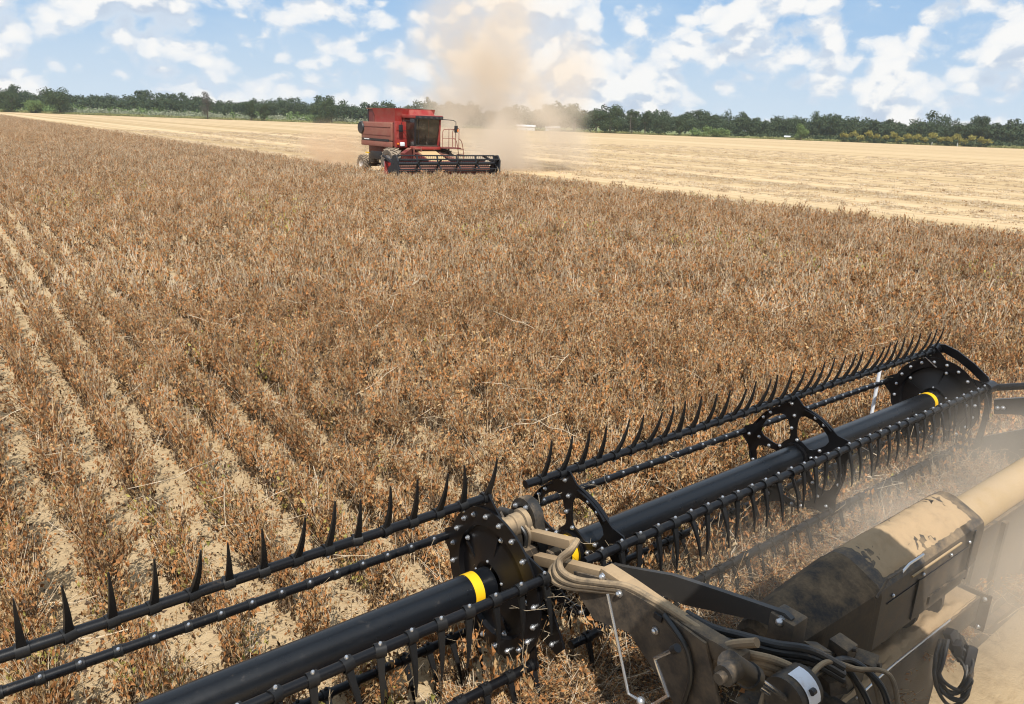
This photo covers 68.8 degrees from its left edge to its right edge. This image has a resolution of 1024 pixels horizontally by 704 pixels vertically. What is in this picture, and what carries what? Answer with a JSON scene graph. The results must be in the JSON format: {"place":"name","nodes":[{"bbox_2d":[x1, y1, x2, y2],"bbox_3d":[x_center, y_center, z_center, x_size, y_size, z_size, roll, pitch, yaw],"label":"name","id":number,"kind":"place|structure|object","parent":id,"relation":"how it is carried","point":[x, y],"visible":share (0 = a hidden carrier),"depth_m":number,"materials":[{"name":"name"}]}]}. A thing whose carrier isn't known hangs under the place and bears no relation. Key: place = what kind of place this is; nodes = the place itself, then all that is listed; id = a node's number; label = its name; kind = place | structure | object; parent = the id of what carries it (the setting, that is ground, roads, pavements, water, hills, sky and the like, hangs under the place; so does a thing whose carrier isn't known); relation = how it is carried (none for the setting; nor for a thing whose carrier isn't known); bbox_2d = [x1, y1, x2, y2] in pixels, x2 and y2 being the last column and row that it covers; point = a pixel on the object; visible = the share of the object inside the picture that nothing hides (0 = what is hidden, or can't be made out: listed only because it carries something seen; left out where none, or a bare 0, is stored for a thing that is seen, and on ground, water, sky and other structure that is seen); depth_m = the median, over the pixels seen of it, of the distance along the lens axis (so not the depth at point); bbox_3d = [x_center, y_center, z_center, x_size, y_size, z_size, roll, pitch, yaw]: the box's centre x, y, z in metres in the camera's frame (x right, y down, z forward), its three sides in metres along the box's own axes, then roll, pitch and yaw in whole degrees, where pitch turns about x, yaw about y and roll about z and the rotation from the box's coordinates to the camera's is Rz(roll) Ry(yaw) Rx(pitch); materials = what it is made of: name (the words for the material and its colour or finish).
{"place":"outdoors","nodes":[
{"label":"outdoors","id":0,"kind":"place"},
{"bbox_2d":[0,120,1023,703],"bbox_3d":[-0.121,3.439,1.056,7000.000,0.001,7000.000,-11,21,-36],"label":"ground","id":1,"kind":"structure","parent":0,"point":[998,672],"depth_m":6.61,"materials":[{"name":"soil"}]},
{"bbox_2d":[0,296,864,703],"bbox_3d":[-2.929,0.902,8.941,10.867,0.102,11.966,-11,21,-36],"label":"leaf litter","id":2,"kind":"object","parent":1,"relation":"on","point":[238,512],"visible":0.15,"depth_m":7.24,"materials":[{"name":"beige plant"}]},
{"bbox_2d":[0,107,1019,148],"bbox_3d":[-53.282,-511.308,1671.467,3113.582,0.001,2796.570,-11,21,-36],"label":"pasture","id":3,"kind":"structure","parent":1,"relation":"on","point":[598,129],"depth_m":584.77,"materials":[{"name":"green plant"}]},
{"bbox_2d":[0,102,456,124],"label":"undergrowth","id":4,"kind":"object","parent":3,"relation":"on","point":[46,108],"visible":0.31,"depth_m":407.45,"materials":[{"name":"green plant"}]},
{"bbox_2d":[58,106,455,125],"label":"scrub","id":5,"kind":"object","parent":3,"relation":"on","point":[164,113],"visible":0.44,"depth_m":397.10,"materials":[{"name":"green plant"}]},
{"bbox_2d":[323,98,336,121],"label":"spreading tree","id":6,"kind":"object","parent":3,"relation":"on","point":[330,110],"visible":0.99,"depth_m":383.18,"materials":[{"name":"green plant"}]},
{"bbox_2d":[0,114,1023,703],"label":"soybean crop","id":7,"kind":"object","parent":3,"relation":"on","point":[738,280],"visible":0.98,"depth_m":11.28,"materials":[{"name":"brown plant"}]},
{"bbox_2d":[0,170,1023,698],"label":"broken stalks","id":8,"kind":"object","parent":7,"relation":"on","point":[366,388],"visible":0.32,"depth_m":8.22,"materials":[{"name":"beige plant"}]},
{"bbox_2d":[0,84,1023,144],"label":"woodland","id":9,"kind":"object","parent":3,"relation":"on","point":[473,115],"visible":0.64,"depth_m":407.36,"materials":[{"name":"green plant"}]},
{"bbox_2d":[0,109,1023,148],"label":"verge grass","id":10,"kind":"structure","parent":3,"relation":"on","point":[452,126],"depth_m":377.67,"materials":[{"name":"green plant"}]},
{"bbox_2d":[542,104,560,125],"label":"dusty tree","id":11,"kind":"object","parent":3,"relation":"on","point":[549,116],"visible":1,"depth_m":381.98,"materials":[{"name":"green plant"}]},
{"bbox_2d":[545,126,559,130],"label":"white shed","id":12,"kind":"structure","parent":3,"relation":"on","point":[548,128],"depth_m":382.35,"materials":[{"name":"white metal"}]},
{"bbox_2d":[590,108,606,132],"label":"round tree","id":13,"kind":"object","parent":3,"relation":"on","point":[596,118],"visible":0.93,"depth_m":379.20,"materials":[{"name":"green plant"}]},
{"bbox_2d":[599,104,623,132],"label":"round tree","id":14,"kind":"object","parent":3,"relation":"on","point":[614,121],"visible":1,"depth_m":377.18,"materials":[{"name":"green plant"}]},
{"bbox_2d":[626,109,639,132],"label":"dark pine","id":15,"kind":"object","parent":3,"relation":"on","point":[632,116],"visible":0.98,"depth_m":375.69,"materials":[{"name":"green plant"}]},
{"bbox_2d":[640,110,653,132],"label":"dark pine","id":16,"kind":"object","parent":3,"relation":"on","point":[647,118],"visible":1,"depth_m":377.74,"materials":[{"name":"green plant"}]},
{"bbox_2d":[652,115,670,133],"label":"dark pine","id":17,"kind":"object","parent":3,"relation":"on","point":[664,121],"visible":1,"depth_m":375.32,"materials":[{"name":"green plant"}]},
{"bbox_2d":[674,116,685,135],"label":"round tree","id":18,"kind":"object","parent":3,"relation":"on","point":[680,123],"visible":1,"depth_m":375.11,"materials":[{"name":"green plant"}]},
{"bbox_2d":[721,130,1023,145],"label":"hedge growth","id":19,"kind":"object","parent":3,"relation":"on","point":[833,137],"visible":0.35,"depth_m":370.49,"materials":[{"name":"green plant"}]},
{"bbox_2d":[973,114,990,142],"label":"tall tree","id":20,"kind":"object","parent":3,"relation":"on","point":[984,127],"visible":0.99,"depth_m":350.16,"materials":[{"name":"green plant"}]},
{"bbox_2d":[0,327,1023,703],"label":"combine header","id":21,"kind":"object","parent":1,"relation":"on","point":[876,613],"visible":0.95,"depth_m":4.29,"materials":[{"name":"black paint"}]},
{"bbox_2d":[195,377,939,703],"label":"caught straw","id":22,"kind":"object","parent":21,"relation":"on","point":[511,605],"visible":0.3,"depth_m":4.41,"materials":[{"name":"beige plant"}]},
{"bbox_2d":[417,437,1023,703],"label":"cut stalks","id":23,"kind":"object","parent":21,"relation":"on","point":[606,685],"visible":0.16,"depth_m":5.25,"materials":[{"name":"beige plant"}]},
{"bbox_2d":[718,617,824,703],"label":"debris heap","id":24,"kind":"object","parent":21,"relation":"on","point":[741,690],"visible":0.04,"depth_m":3.60,"materials":[{"name":"brown plant"}]},
{"bbox_2d":[0,112,1023,242],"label":"stubble field","id":25,"kind":"structure","parent":0,"point":[951,154],"depth_m":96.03,"materials":[{"name":"beige plant"}]},
{"bbox_2d":[0,89,25,111],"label":"dark tree","id":26,"kind":"object","parent":25,"relation":"on","point":[11,102],"visible":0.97,"depth_m":372.90,"materials":[{"name":"green plant"}]},
{"bbox_2d":[24,98,44,112],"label":"field bush","id":27,"kind":"object","parent":25,"relation":"on","point":[32,105],"visible":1,"depth_m":374.22,"materials":[{"name":"green plant"}]},
{"bbox_2d":[42,87,75,112],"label":"dark tree","id":28,"kind":"object","parent":25,"relation":"on","point":[60,99],"visible":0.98,"depth_m":374.75,"materials":[{"name":"green plant"}]},
{"bbox_2d":[199,91,211,118],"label":"bare tree","id":29,"kind":"object","parent":25,"relation":"on","point":[206,100],"visible":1,"depth_m":378.14,"materials":[{"name":"green plant"}]},
{"bbox_2d":[244,101,257,120],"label":"green tree","id":30,"kind":"object","parent":25,"relation":"on","point":[251,107],"visible":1,"depth_m":380.34,"materials":[{"name":"green plant"}]},
{"bbox_2d":[258,103,271,119],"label":"green tree","id":31,"kind":"object","parent":25,"relation":"on","point":[263,112],"visible":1,"depth_m":381.34,"materials":[{"name":"green plant"}]},
{"bbox_2d":[309,104,326,122],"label":"spreading tree","id":32,"kind":"object","parent":25,"relation":"on","point":[317,112],"visible":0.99,"depth_m":381.48,"materials":[{"name":"green plant"}]},
{"bbox_2d":[356,105,501,177],"bbox_3d":[-6.083,-13.233,47.282,7.270,4.417,9.908,-11,21,-36],"label":"combine harvester","id":33,"kind":"object","parent":25,"relation":"on","point":[399,140],"visible":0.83,"depth_m":46.55,"materials":[{"name":"red paint"}]},
{"bbox_2d":[516,124,535,130],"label":"white shed","id":34,"kind":"structure","parent":25,"relation":"on","point":[527,127],"depth_m":380.32,"materials":[{"name":"white metal"}]},
{"bbox_2d":[559,103,591,131],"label":"dusty tree","id":35,"kind":"object","parent":25,"relation":"on","point":[571,115],"visible":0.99,"depth_m":377.64,"materials":[{"name":"green plant"}]},
{"bbox_2d":[688,127,701,136],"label":"pale shrub","id":36,"kind":"object","parent":25,"relation":"on","point":[694,131],"visible":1,"depth_m":372.17,"materials":[{"name":"green plant"}]},
{"bbox_2d":[701,125,713,136],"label":"pale shrub","id":37,"kind":"object","parent":25,"relation":"on","point":[707,130],"visible":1,"depth_m":371.51,"materials":[{"name":"green plant"}]},
{"bbox_2d":[712,128,721,136],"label":"pale shrub","id":38,"kind":"object","parent":25,"relation":"on","point":[717,132],"visible":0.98,"depth_m":369.92,"materials":[{"name":"green plant"}]},
{"bbox_2d":[719,127,730,136],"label":"pale shrub","id":39,"kind":"object","parent":25,"relation":"on","point":[727,131],"visible":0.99,"depth_m":370.16,"materials":[{"name":"green plant"}]},
{"bbox_2d":[794,123,808,138],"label":"light sapling","id":40,"kind":"object","parent":25,"relation":"on","point":[802,131],"visible":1,"depth_m":362.71,"materials":[{"name":"green plant"}]},
{"bbox_2d":[840,131,848,141],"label":"yellow shrub","id":41,"kind":"object","parent":25,"relation":"on","point":[844,135],"visible":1,"depth_m":358.56,"materials":[{"name":"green plant"}]},
{"bbox_2d":[849,130,858,141],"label":"yellow shrub","id":42,"kind":"object","parent":25,"relation":"on","point":[853,138],"visible":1,"depth_m":357.10,"materials":[{"name":"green plant"}]},
{"bbox_2d":[856,135,865,142],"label":"yellow shrub","id":43,"kind":"object","parent":25,"relation":"on","point":[860,138],"visible":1,"depth_m":356.33,"materials":[{"name":"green plant"}]},
{"bbox_2d":[864,130,872,141],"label":"yellow shrub","id":44,"kind":"object","parent":25,"relation":"on","point":[869,132],"visible":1,"depth_m":355.43,"materials":[{"name":"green plant"}]},
{"bbox_2d":[871,133,880,142],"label":"yellow shrub","id":45,"kind":"object","parent":25,"relation":"on","point":[876,139],"visible":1,"depth_m":354.55,"materials":[{"name":"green plant"}]},
{"bbox_2d":[880,135,889,143],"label":"yellow shrub","id":46,"kind":"object","parent":25,"relation":"on","point":[885,138],"visible":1,"depth_m":353.51,"materials":[{"name":"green plant"}]},
{"bbox_2d":[888,131,897,143],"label":"yellow shrub","id":47,"kind":"object","parent":25,"relation":"on","point":[892,133],"visible":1,"depth_m":351.97,"materials":[{"name":"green plant"}]},
{"bbox_2d":[895,136,905,143],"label":"yellow shrub","id":48,"kind":"object","parent":25,"relation":"on","point":[899,139],"visible":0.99,"depth_m":350.89,"materials":[{"name":"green plant"}]},
{"bbox_2d":[903,133,912,143],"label":"yellow shrub","id":49,"kind":"object","parent":25,"relation":"on","point":[907,136],"visible":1,"depth_m":349.97,"materials":[{"name":"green plant"}]},
{"bbox_2d":[912,133,921,144],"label":"yellow shrub","id":50,"kind":"object","parent":25,"relation":"on","point":[917,136],"visible":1,"depth_m":348.61,"materials":[{"name":"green plant"}]},
{"bbox_2d":[920,136,928,144],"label":"yellow shrub","id":51,"kind":"object","parent":25,"relation":"on","point":[924,139],"visible":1,"depth_m":347.62,"materials":[{"name":"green plant"}]},
{"bbox_2d":[927,132,937,144],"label":"yellow shrub","id":52,"kind":"object","parent":25,"relation":"on","point":[932,134],"visible":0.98,"depth_m":346.50,"materials":[{"name":"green plant"}]},
{"bbox_2d":[936,136,943,145],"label":"yellow shrub","id":53,"kind":"object","parent":25,"relation":"on","point":[939,140],"visible":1,"depth_m":345.88,"materials":[{"name":"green plant"}]},
{"bbox_2d":[943,136,952,145],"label":"yellow shrub","id":54,"kind":"object","parent":25,"relation":"on","point":[949,141],"visible":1,"depth_m":344.45,"materials":[{"name":"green plant"}]},
{"bbox_2d":[951,134,961,145],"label":"yellow shrub","id":55,"kind":"object","parent":25,"relation":"on","point":[958,136],"visible":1,"depth_m":343.13,"materials":[{"name":"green plant"}]},
{"bbox_2d":[958,138,969,146],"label":"yellow shrub","id":56,"kind":"object","parent":25,"relation":"on","point":[963,142],"visible":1,"depth_m":342.18,"materials":[{"name":"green plant"}]},
{"bbox_2d":[966,135,977,146],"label":"yellow shrub","id":57,"kind":"object","parent":25,"relation":"on","point":[971,137],"visible":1,"depth_m":340.76,"materials":[{"name":"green plant"}]},
{"bbox_2d":[975,136,985,146],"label":"yellow shrub","id":58,"kind":"object","parent":25,"relation":"on","point":[978,143],"visible":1,"depth_m":339.74,"materials":[{"name":"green plant"}]},
{"bbox_2d":[982,139,993,147],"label":"yellow shrub","id":59,"kind":"object","parent":25,"relation":"on","point":[987,142],"visible":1,"depth_m":338.78,"materials":[{"name":"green plant"}]},
{"bbox_2d":[0,0,1023,126],"label":"sky","id":60,"kind":"structure","parent":0,"point":[902,61],"materials":[{"name":"blue"}]}
]}

